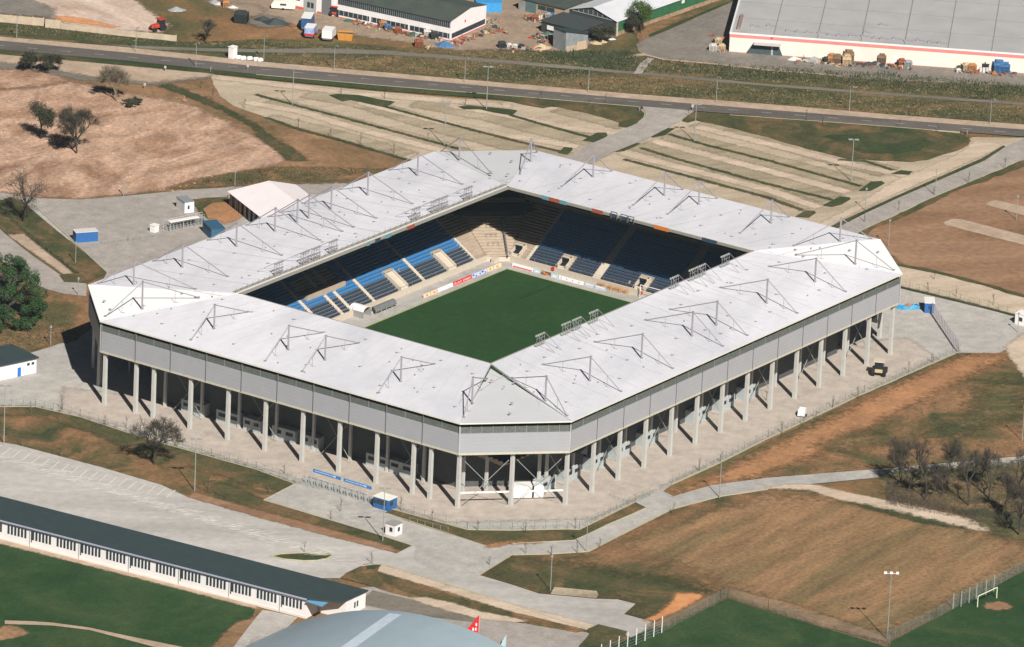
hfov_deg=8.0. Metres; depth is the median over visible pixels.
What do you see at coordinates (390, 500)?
blue kiosk
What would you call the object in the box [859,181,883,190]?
grass island
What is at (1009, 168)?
verge
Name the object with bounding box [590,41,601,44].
covered heap
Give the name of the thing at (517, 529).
kerb
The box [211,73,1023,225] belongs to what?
car park
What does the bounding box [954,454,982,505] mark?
bare tree
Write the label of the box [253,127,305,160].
grass bank
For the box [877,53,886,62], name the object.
crate
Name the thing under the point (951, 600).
wire fence
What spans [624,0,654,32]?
poplar tree
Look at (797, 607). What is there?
earth path
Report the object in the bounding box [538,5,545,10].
window
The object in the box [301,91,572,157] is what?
parking bays
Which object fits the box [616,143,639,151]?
grass island
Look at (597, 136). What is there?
grass island
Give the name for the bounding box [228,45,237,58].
utility cabinet
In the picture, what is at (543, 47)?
covered heap
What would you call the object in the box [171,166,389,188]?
grass bank
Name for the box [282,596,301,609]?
window
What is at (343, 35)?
skip container
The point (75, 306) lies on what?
meadow
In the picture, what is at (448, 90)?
kerb
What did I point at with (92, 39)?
verge
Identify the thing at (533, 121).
grass divider
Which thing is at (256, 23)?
coal heap ground
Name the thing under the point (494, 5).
blue tank
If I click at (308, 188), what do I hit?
pavement
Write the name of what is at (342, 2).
upper window
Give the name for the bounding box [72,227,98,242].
ticket container
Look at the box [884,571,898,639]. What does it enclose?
floodlight mast
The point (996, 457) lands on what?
bare tree
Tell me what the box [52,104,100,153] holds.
slender tree
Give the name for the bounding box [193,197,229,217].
verge
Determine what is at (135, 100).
shrub
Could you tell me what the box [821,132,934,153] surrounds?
verge
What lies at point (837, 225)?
verge
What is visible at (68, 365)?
concourse
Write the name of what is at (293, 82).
lamp post
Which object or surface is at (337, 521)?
kerb
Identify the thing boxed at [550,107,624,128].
parking bays
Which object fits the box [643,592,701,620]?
earth mound base
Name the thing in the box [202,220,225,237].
dark container
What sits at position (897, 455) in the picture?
bare tree
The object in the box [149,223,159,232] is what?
switch box
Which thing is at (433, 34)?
crate
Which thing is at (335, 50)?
track
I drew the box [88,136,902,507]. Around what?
stadium
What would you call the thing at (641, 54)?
path
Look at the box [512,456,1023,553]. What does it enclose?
path
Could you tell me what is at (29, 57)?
shrub
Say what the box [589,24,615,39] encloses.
shrub
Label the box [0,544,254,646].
lawn
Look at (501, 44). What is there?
crate
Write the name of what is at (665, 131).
grass island
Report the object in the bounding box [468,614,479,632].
banner
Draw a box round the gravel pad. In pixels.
[551,587,597,597]
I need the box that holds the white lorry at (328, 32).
[322,26,335,40]
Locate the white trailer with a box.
[797,407,806,416]
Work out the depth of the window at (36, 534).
1495.20 m
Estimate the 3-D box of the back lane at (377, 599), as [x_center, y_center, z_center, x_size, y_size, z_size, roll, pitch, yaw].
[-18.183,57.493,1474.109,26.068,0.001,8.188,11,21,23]
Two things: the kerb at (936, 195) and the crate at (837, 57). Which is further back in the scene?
the crate at (837, 57)
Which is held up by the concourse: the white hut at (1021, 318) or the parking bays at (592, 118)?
the white hut at (1021, 318)
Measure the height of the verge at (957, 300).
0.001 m
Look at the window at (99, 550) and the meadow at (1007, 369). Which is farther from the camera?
the meadow at (1007, 369)
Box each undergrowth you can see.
[875,461,1023,542]
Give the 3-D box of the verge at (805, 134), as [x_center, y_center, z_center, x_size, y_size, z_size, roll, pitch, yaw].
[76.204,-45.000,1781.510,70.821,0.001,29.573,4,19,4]
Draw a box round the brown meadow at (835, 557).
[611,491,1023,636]
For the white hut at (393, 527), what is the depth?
1512.46 m
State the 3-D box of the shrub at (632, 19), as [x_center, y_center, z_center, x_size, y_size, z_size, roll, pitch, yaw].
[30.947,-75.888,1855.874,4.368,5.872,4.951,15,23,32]
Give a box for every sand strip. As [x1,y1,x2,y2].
[943,219,1023,244]
[987,200,1023,214]
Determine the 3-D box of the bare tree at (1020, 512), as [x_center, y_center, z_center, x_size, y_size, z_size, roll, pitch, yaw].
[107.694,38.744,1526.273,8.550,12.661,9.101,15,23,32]
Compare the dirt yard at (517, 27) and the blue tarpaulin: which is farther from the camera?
the dirt yard at (517, 27)
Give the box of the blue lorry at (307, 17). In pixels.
[301,12,314,29]
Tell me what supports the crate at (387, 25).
on the dirt yard at (517, 27)
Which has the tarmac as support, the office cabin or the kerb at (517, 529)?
the office cabin
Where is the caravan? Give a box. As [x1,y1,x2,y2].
[271,0,295,9]
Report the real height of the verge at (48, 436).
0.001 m
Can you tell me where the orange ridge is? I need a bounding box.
[669,353,1006,493]
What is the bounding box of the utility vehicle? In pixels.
[872,358,887,376]
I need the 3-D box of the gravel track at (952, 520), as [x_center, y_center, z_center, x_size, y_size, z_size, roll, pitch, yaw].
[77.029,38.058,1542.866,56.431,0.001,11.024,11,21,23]
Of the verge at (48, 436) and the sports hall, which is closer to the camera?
the sports hall
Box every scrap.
[352,19,489,46]
[486,14,552,52]
[706,47,1016,78]
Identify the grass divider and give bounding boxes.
[254,94,458,148]
[264,117,410,160]
[385,106,559,151]
[509,115,588,136]
[623,159,802,209]
[640,147,832,199]
[669,134,861,186]
[838,159,894,169]
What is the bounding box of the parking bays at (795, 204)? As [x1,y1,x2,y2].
[696,171,823,208]
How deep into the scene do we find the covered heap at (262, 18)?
1853.97 m
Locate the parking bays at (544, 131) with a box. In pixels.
[411,101,604,145]
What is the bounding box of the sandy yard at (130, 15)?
[35,0,167,31]
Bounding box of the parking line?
[0,456,372,565]
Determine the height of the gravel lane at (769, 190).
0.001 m
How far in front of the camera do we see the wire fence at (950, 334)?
1648.36 m
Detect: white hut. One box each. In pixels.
[385,519,402,536]
[1015,310,1023,325]
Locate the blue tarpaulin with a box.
[895,303,921,309]
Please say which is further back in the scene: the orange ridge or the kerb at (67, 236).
the kerb at (67, 236)
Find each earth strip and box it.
[0,539,256,607]
[189,493,396,552]
[213,613,258,646]
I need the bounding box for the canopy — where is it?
[168,215,198,231]
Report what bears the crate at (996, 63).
on the tarmac yard at (690, 40)
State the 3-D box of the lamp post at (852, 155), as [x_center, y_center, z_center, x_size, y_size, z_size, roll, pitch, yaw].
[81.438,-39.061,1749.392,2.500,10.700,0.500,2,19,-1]
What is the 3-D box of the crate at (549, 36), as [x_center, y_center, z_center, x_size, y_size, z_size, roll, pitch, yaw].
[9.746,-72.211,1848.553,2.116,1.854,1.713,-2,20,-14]
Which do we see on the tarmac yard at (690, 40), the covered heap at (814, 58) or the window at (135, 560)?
the covered heap at (814, 58)
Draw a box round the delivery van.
[304,23,317,37]
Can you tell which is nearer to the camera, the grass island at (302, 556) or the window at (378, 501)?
the grass island at (302, 556)
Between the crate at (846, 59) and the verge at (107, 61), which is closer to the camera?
the verge at (107, 61)
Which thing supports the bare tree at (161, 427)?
on the grass strip at (169, 456)
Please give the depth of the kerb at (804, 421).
1588.31 m
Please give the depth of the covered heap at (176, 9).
1858.97 m
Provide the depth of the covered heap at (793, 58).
1842.31 m
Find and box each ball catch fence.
[601,616,662,646]
[952,575,994,608]
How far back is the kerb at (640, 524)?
1524.84 m
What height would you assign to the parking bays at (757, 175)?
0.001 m
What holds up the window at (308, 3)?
in the green roofed hall
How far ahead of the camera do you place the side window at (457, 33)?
1851.75 m
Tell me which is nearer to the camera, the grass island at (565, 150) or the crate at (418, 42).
the grass island at (565, 150)
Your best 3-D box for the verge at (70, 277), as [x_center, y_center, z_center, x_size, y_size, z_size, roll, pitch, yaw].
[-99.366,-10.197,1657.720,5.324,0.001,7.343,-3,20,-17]
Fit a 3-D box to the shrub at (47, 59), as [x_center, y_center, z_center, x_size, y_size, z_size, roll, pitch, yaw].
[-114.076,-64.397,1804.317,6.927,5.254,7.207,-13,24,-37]
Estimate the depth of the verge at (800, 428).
1595.76 m
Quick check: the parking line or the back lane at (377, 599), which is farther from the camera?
the parking line
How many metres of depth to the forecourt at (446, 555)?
1513.70 m
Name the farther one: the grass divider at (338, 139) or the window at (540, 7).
the window at (540, 7)
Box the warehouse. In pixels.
[729,0,1023,72]
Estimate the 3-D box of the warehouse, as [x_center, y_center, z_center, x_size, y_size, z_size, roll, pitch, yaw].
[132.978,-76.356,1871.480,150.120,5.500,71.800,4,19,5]
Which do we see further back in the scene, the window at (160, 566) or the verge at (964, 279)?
the verge at (964, 279)
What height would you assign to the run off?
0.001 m
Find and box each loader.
[149,17,166,31]
[329,5,338,16]
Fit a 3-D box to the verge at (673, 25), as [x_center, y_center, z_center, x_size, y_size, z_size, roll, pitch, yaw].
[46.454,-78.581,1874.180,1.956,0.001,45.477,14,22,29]
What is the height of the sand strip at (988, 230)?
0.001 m
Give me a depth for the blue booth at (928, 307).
1661.67 m
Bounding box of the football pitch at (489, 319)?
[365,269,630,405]
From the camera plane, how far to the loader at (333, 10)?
1859.78 m
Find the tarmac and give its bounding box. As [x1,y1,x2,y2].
[0,187,244,277]
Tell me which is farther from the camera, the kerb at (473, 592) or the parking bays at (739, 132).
the parking bays at (739, 132)
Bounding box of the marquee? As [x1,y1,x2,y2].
[227,181,311,220]
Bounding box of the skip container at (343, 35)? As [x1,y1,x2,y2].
[337,30,353,40]
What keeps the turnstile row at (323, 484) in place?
on the paving apron
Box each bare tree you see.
[2,164,55,220]
[94,63,132,100]
[125,414,184,464]
[199,18,216,42]
[883,435,915,483]
[900,466,923,491]
[907,436,933,476]
[917,453,943,498]
[926,459,956,495]
[941,437,970,481]
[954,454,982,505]
[965,448,994,484]
[972,446,1008,499]
[1000,469,1020,520]
[1005,448,1023,497]
[1006,481,1023,534]
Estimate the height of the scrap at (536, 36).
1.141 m
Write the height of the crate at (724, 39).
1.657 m
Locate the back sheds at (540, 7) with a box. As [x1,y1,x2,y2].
[518,0,585,15]
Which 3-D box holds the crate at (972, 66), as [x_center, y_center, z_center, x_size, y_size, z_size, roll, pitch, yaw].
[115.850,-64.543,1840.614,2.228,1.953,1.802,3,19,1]
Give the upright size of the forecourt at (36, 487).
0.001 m
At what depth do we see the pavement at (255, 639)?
1454.33 m
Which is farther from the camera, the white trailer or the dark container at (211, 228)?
the dark container at (211, 228)
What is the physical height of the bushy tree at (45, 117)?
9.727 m
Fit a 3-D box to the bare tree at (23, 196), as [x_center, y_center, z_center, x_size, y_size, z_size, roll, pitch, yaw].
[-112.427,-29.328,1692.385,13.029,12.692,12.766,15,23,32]
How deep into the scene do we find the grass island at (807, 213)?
1725.57 m
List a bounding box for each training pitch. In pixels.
[612,598,884,646]
[889,571,1023,646]
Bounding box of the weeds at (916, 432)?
[716,371,1023,485]
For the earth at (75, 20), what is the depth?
1846.62 m
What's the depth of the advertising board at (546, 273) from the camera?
1674.77 m
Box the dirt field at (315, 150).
[0,68,408,199]
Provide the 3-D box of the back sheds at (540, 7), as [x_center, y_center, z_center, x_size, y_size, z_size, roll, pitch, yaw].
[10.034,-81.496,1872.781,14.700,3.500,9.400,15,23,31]
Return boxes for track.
[108,44,1023,104]
[760,483,990,530]
[898,266,1023,313]
[1004,333,1023,375]
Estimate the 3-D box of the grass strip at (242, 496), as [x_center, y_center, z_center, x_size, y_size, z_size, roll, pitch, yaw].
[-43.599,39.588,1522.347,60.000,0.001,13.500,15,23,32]
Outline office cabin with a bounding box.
[176,195,194,212]
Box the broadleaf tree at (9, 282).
[0,252,48,330]
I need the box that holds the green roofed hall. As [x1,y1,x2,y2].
[295,0,486,40]
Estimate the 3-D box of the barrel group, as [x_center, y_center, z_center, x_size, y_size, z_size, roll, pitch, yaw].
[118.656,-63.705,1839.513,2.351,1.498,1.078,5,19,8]
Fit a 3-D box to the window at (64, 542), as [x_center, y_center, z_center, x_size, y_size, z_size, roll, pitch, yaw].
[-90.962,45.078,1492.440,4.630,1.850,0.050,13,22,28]
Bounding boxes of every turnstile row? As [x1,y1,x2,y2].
[163,212,204,230]
[304,469,376,502]
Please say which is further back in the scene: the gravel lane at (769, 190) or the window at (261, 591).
the gravel lane at (769, 190)
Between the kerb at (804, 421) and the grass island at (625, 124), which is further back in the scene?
the grass island at (625, 124)
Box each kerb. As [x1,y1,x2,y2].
[0,406,295,483]
[32,203,106,271]
[256,74,638,106]
[264,483,294,499]
[264,500,412,544]
[270,552,331,561]
[377,564,585,628]
[387,513,485,545]
[392,502,634,530]
[479,554,511,574]
[512,489,767,555]
[512,507,646,543]
[672,352,957,484]
[738,115,959,132]
[847,161,982,221]
[861,161,1017,230]
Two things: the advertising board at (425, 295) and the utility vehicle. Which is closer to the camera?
the utility vehicle
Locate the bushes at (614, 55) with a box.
[539,48,1023,95]
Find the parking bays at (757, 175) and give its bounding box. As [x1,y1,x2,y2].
[631,142,842,202]
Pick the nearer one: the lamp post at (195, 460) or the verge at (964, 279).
the lamp post at (195, 460)
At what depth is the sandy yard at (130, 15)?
1854.78 m
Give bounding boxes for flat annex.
[540,12,604,38]
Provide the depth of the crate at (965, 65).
1840.09 m
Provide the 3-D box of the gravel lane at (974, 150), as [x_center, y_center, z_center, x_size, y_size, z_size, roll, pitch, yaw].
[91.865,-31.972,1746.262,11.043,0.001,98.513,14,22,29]
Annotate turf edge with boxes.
[363,269,505,327]
[506,268,629,301]
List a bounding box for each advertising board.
[422,292,430,297]
[437,282,452,291]
[453,275,471,285]
[472,269,486,277]
[493,263,500,268]
[512,263,533,271]
[541,270,550,275]
[559,275,583,284]
[584,282,594,287]
[595,285,605,290]
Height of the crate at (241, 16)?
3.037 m
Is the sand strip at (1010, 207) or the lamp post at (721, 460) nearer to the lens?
the lamp post at (721, 460)
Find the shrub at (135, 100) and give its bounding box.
[122,96,142,106]
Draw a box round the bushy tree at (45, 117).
[26,100,56,138]
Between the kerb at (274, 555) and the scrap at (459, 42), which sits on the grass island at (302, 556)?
the kerb at (274, 555)
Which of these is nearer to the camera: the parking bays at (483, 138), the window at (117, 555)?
the window at (117, 555)
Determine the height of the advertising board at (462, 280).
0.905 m
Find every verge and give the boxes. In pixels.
[0,22,255,56]
[0,50,255,77]
[0,197,106,283]
[0,407,411,552]
[59,273,85,282]
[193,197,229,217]
[256,75,642,108]
[340,563,585,632]
[366,563,379,568]
[378,572,511,615]
[387,503,644,544]
[503,97,643,124]
[579,624,626,646]
[636,0,732,41]
[648,0,734,36]
[672,353,971,496]
[682,113,970,161]
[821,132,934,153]
[830,145,1004,227]
[858,160,1023,235]
[896,263,1023,296]
[901,286,1014,315]
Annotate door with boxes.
[17,367,20,376]
[576,40,585,49]
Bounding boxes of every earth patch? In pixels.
[0,625,27,639]
[192,197,243,223]
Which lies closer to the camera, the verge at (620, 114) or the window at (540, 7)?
the verge at (620, 114)
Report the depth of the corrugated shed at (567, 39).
1841.64 m
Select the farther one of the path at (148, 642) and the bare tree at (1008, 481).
the bare tree at (1008, 481)
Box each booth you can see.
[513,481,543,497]
[924,296,934,312]
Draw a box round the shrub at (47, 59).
[37,52,65,70]
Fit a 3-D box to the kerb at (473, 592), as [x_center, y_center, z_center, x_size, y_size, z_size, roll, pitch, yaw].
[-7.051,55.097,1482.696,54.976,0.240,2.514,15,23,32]
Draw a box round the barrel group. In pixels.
[979,67,988,72]
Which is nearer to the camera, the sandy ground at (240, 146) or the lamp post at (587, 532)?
the lamp post at (587, 532)
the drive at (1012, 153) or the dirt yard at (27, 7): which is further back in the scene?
the dirt yard at (27, 7)
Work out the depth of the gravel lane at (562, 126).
1784.27 m
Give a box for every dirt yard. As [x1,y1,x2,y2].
[0,0,158,32]
[205,1,265,15]
[221,0,612,51]
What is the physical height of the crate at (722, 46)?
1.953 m
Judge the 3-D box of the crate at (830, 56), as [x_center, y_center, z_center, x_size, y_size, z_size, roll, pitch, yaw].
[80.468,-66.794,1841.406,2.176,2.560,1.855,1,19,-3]
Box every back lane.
[361,587,588,646]
[365,590,475,621]
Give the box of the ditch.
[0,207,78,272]
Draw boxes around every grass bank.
[159,84,262,128]
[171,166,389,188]
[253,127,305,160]
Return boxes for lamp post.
[0,385,10,442]
[190,438,201,490]
[289,66,298,104]
[379,487,390,540]
[441,101,450,144]
[483,66,492,108]
[586,516,588,550]
[691,103,701,140]
[719,459,722,497]
[849,138,858,180]
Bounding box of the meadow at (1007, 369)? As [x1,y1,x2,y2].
[761,358,1023,477]
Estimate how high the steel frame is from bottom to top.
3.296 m
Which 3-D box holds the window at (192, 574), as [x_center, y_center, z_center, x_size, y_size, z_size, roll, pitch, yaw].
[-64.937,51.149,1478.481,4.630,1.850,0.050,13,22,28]
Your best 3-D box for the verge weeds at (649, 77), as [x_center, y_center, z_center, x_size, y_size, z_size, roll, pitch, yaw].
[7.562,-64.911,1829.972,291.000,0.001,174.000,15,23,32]
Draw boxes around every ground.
[0,0,1023,646]
[0,54,211,81]
[0,56,210,84]
[0,69,66,88]
[0,81,284,198]
[248,14,283,27]
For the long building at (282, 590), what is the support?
on the earth strip at (42, 552)
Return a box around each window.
[7,525,26,537]
[32,531,50,544]
[57,538,75,550]
[81,544,100,556]
[106,551,124,563]
[131,557,149,569]
[156,563,174,576]
[181,570,200,582]
[206,576,225,589]
[231,583,250,595]
[257,589,276,602]
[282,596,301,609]
[307,2,313,8]
[338,0,449,27]
[338,10,448,37]
[376,499,385,505]
[452,19,484,37]
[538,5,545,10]
[546,7,553,12]
[547,25,553,30]
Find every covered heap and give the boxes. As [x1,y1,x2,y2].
[168,6,185,11]
[208,0,218,3]
[254,16,268,20]
[261,18,290,25]
[435,41,456,47]
[535,44,550,49]
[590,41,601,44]
[788,56,799,60]
[807,56,820,62]
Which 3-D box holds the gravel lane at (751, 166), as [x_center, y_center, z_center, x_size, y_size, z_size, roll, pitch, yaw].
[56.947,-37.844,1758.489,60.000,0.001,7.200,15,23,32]
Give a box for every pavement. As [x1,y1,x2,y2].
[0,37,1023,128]
[222,182,348,194]
[234,610,296,646]
[248,636,265,644]
[636,491,671,507]
[639,51,831,74]
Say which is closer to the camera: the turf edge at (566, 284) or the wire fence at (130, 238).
the turf edge at (566, 284)
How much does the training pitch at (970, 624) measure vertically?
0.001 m
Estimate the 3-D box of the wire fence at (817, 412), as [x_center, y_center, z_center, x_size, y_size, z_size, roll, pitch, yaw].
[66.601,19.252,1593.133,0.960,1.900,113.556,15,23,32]
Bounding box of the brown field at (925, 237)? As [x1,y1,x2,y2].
[867,166,1023,293]
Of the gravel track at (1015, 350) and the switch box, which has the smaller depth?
the gravel track at (1015, 350)
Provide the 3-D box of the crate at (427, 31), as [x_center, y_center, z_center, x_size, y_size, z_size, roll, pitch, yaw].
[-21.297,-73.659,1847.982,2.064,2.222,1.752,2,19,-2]
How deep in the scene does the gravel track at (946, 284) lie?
1677.75 m
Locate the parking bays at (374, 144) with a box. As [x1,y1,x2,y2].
[267,115,416,156]
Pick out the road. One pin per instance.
(115, 55)
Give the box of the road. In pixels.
[0,41,1023,135]
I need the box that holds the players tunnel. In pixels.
[350,303,371,318]
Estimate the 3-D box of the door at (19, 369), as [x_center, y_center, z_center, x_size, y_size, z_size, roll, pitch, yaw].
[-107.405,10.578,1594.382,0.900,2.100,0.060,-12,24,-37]
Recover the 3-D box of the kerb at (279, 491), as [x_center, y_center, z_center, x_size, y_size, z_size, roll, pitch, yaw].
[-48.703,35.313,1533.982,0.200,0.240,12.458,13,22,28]
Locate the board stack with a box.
[612,287,622,292]
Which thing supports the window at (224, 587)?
in the long building at (282, 590)
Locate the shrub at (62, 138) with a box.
[50,135,71,147]
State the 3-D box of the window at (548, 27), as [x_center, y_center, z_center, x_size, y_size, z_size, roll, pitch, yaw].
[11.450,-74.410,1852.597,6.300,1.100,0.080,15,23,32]
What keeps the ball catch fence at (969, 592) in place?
on the training pitch at (970, 624)
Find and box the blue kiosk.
[373,492,397,510]
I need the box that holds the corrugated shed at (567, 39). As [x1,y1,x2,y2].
[553,26,587,51]
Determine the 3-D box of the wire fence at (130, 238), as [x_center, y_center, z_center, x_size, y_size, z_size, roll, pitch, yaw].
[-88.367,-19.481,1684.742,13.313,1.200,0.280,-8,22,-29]
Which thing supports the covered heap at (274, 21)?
on the dirt yard at (517, 27)
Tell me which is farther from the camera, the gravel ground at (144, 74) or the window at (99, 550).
the gravel ground at (144, 74)
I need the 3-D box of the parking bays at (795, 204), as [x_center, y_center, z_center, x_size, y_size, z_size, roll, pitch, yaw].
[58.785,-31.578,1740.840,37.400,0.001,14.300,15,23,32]
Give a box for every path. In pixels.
[0,229,85,295]
[5,620,179,646]
[8,233,70,273]
[410,597,525,621]
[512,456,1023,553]
[629,53,647,56]
[634,58,652,73]
[648,587,890,642]
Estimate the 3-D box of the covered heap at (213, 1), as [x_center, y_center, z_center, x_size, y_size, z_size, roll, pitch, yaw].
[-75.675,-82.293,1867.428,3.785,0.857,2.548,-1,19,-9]
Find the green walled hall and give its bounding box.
[569,0,717,35]
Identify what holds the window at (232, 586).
in the long building at (282, 590)
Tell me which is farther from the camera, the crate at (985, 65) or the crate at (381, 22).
the crate at (381, 22)
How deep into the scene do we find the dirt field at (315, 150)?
1766.13 m
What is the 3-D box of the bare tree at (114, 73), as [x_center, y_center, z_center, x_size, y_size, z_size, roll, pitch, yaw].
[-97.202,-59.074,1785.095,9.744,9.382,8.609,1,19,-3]
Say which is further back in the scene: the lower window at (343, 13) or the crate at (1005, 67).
the lower window at (343, 13)
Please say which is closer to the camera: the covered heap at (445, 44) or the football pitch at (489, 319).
the football pitch at (489, 319)
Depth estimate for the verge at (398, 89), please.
1804.63 m
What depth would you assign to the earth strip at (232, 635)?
1456.67 m
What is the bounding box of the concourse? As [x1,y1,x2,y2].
[0,193,1023,529]
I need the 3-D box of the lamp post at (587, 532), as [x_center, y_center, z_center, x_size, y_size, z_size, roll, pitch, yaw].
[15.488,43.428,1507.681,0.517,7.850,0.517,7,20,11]
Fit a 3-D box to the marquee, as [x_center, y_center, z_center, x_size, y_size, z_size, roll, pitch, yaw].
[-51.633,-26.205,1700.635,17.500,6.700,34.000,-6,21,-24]
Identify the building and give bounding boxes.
[0,344,38,379]
[0,496,367,618]
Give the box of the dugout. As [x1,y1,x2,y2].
[371,298,396,312]
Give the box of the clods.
[0,94,245,191]
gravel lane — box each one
[214,75,511,107]
[240,100,451,150]
[356,102,580,148]
[445,103,619,134]
[618,151,822,208]
[649,139,850,192]
[693,125,909,176]
[819,141,1001,225]
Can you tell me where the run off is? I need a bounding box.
[342,261,642,326]
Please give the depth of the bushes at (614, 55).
1831.52 m
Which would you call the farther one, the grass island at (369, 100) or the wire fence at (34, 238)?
the grass island at (369, 100)
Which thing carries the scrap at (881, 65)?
on the tarmac yard at (690, 40)
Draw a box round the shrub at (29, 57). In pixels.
[18,50,39,69]
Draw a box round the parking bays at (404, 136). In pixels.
[265,98,474,150]
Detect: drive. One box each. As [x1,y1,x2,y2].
[567,106,693,163]
[838,139,1023,232]
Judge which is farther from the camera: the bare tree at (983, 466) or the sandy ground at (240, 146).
the sandy ground at (240, 146)
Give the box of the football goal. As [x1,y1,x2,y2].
[977,587,997,606]
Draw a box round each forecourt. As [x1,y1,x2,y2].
[0,442,651,636]
[266,484,511,577]
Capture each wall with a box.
[0,14,43,25]
[45,19,60,28]
[61,23,176,40]
[491,257,499,262]
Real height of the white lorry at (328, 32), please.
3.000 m
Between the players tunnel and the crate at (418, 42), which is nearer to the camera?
the players tunnel
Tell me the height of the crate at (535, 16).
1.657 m
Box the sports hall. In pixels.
[245,610,503,646]
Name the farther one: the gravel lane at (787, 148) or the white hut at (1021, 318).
the gravel lane at (787, 148)
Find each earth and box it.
[55,16,119,27]
[486,541,540,547]
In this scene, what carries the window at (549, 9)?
in the back sheds at (540, 7)
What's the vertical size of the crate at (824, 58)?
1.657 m
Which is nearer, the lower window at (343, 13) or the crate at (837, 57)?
the crate at (837, 57)
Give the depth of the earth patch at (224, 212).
1707.29 m
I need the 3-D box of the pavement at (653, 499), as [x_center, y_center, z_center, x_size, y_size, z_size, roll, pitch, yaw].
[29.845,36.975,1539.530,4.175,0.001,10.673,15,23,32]
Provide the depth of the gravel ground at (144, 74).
1809.15 m
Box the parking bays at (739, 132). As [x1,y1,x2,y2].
[690,122,897,175]
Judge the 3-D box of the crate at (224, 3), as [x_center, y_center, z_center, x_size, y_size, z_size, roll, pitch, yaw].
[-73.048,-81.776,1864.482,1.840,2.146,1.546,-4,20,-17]
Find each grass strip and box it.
[0,405,291,491]
[196,480,409,548]
[847,502,966,528]
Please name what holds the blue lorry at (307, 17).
on the dirt yard at (517, 27)
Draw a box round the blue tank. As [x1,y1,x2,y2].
[474,0,502,11]
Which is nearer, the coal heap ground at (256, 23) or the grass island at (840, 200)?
the grass island at (840, 200)
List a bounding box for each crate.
[221,0,229,7]
[234,9,248,23]
[379,20,386,26]
[383,23,390,29]
[394,26,401,33]
[414,38,423,46]
[424,28,430,35]
[429,31,438,38]
[498,41,505,47]
[531,14,538,20]
[544,12,551,17]
[546,34,552,39]
[709,43,717,51]
[713,37,721,43]
[717,43,725,50]
[721,36,726,43]
[822,56,827,61]
[827,53,834,62]
[833,53,841,63]
[841,54,851,65]
[843,49,854,60]
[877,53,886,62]
[897,58,904,65]
[904,60,912,67]
[961,62,969,70]
[968,63,976,70]
[982,62,988,70]
[992,59,1003,72]
[1000,61,1009,73]
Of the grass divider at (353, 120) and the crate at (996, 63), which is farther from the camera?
the crate at (996, 63)
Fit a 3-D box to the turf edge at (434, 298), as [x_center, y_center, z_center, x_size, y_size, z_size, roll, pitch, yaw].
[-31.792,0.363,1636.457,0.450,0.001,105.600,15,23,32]
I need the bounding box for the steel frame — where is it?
[639,284,658,297]
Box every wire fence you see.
[4,211,81,272]
[9,399,295,482]
[102,233,153,243]
[393,490,649,529]
[646,587,890,646]
[672,347,957,480]
[888,562,1023,640]
[902,281,1016,311]
[932,302,958,351]
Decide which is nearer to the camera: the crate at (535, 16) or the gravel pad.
the gravel pad
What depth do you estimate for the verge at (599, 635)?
1464.18 m
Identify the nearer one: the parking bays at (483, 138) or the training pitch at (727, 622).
the training pitch at (727, 622)
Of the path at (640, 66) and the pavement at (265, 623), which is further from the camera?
the path at (640, 66)
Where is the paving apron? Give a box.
[60,337,935,522]
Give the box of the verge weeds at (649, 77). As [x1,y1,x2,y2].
[0,23,1023,123]
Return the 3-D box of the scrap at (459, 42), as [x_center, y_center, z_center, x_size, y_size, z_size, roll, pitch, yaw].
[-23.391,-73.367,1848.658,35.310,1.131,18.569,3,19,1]
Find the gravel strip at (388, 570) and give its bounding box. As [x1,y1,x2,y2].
[378,565,594,629]
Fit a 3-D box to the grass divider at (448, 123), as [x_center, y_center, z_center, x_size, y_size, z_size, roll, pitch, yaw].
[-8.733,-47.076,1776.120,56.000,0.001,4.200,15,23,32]
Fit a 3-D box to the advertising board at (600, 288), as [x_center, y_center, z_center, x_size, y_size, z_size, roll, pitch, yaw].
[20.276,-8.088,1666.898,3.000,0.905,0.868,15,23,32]
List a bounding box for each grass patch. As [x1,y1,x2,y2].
[481,555,711,618]
[814,378,1023,450]
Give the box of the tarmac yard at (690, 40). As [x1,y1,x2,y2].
[636,0,1023,85]
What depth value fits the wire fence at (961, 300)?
1670.59 m
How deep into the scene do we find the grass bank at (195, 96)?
1788.15 m
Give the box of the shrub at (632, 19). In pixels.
[624,13,641,35]
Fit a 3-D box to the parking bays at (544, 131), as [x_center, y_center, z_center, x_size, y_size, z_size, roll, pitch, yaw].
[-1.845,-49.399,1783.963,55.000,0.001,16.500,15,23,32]
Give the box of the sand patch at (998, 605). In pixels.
[984,601,1012,609]
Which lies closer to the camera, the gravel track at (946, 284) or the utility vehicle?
the utility vehicle
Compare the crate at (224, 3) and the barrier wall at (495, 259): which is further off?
the crate at (224, 3)
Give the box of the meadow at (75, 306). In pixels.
[0,264,91,352]
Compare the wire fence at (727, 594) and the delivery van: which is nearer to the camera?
the wire fence at (727, 594)
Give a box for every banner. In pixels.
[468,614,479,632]
[501,636,505,646]
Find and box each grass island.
[275,553,329,559]
[330,94,394,106]
[458,105,516,114]
[558,147,572,153]
[583,132,607,141]
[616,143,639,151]
[618,122,636,126]
[652,128,674,136]
[797,210,815,216]
[824,196,849,206]
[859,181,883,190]
[891,170,912,174]
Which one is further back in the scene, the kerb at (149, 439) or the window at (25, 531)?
the kerb at (149, 439)
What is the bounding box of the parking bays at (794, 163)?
[661,130,870,189]
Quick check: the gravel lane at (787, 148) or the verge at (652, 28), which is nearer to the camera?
the gravel lane at (787, 148)

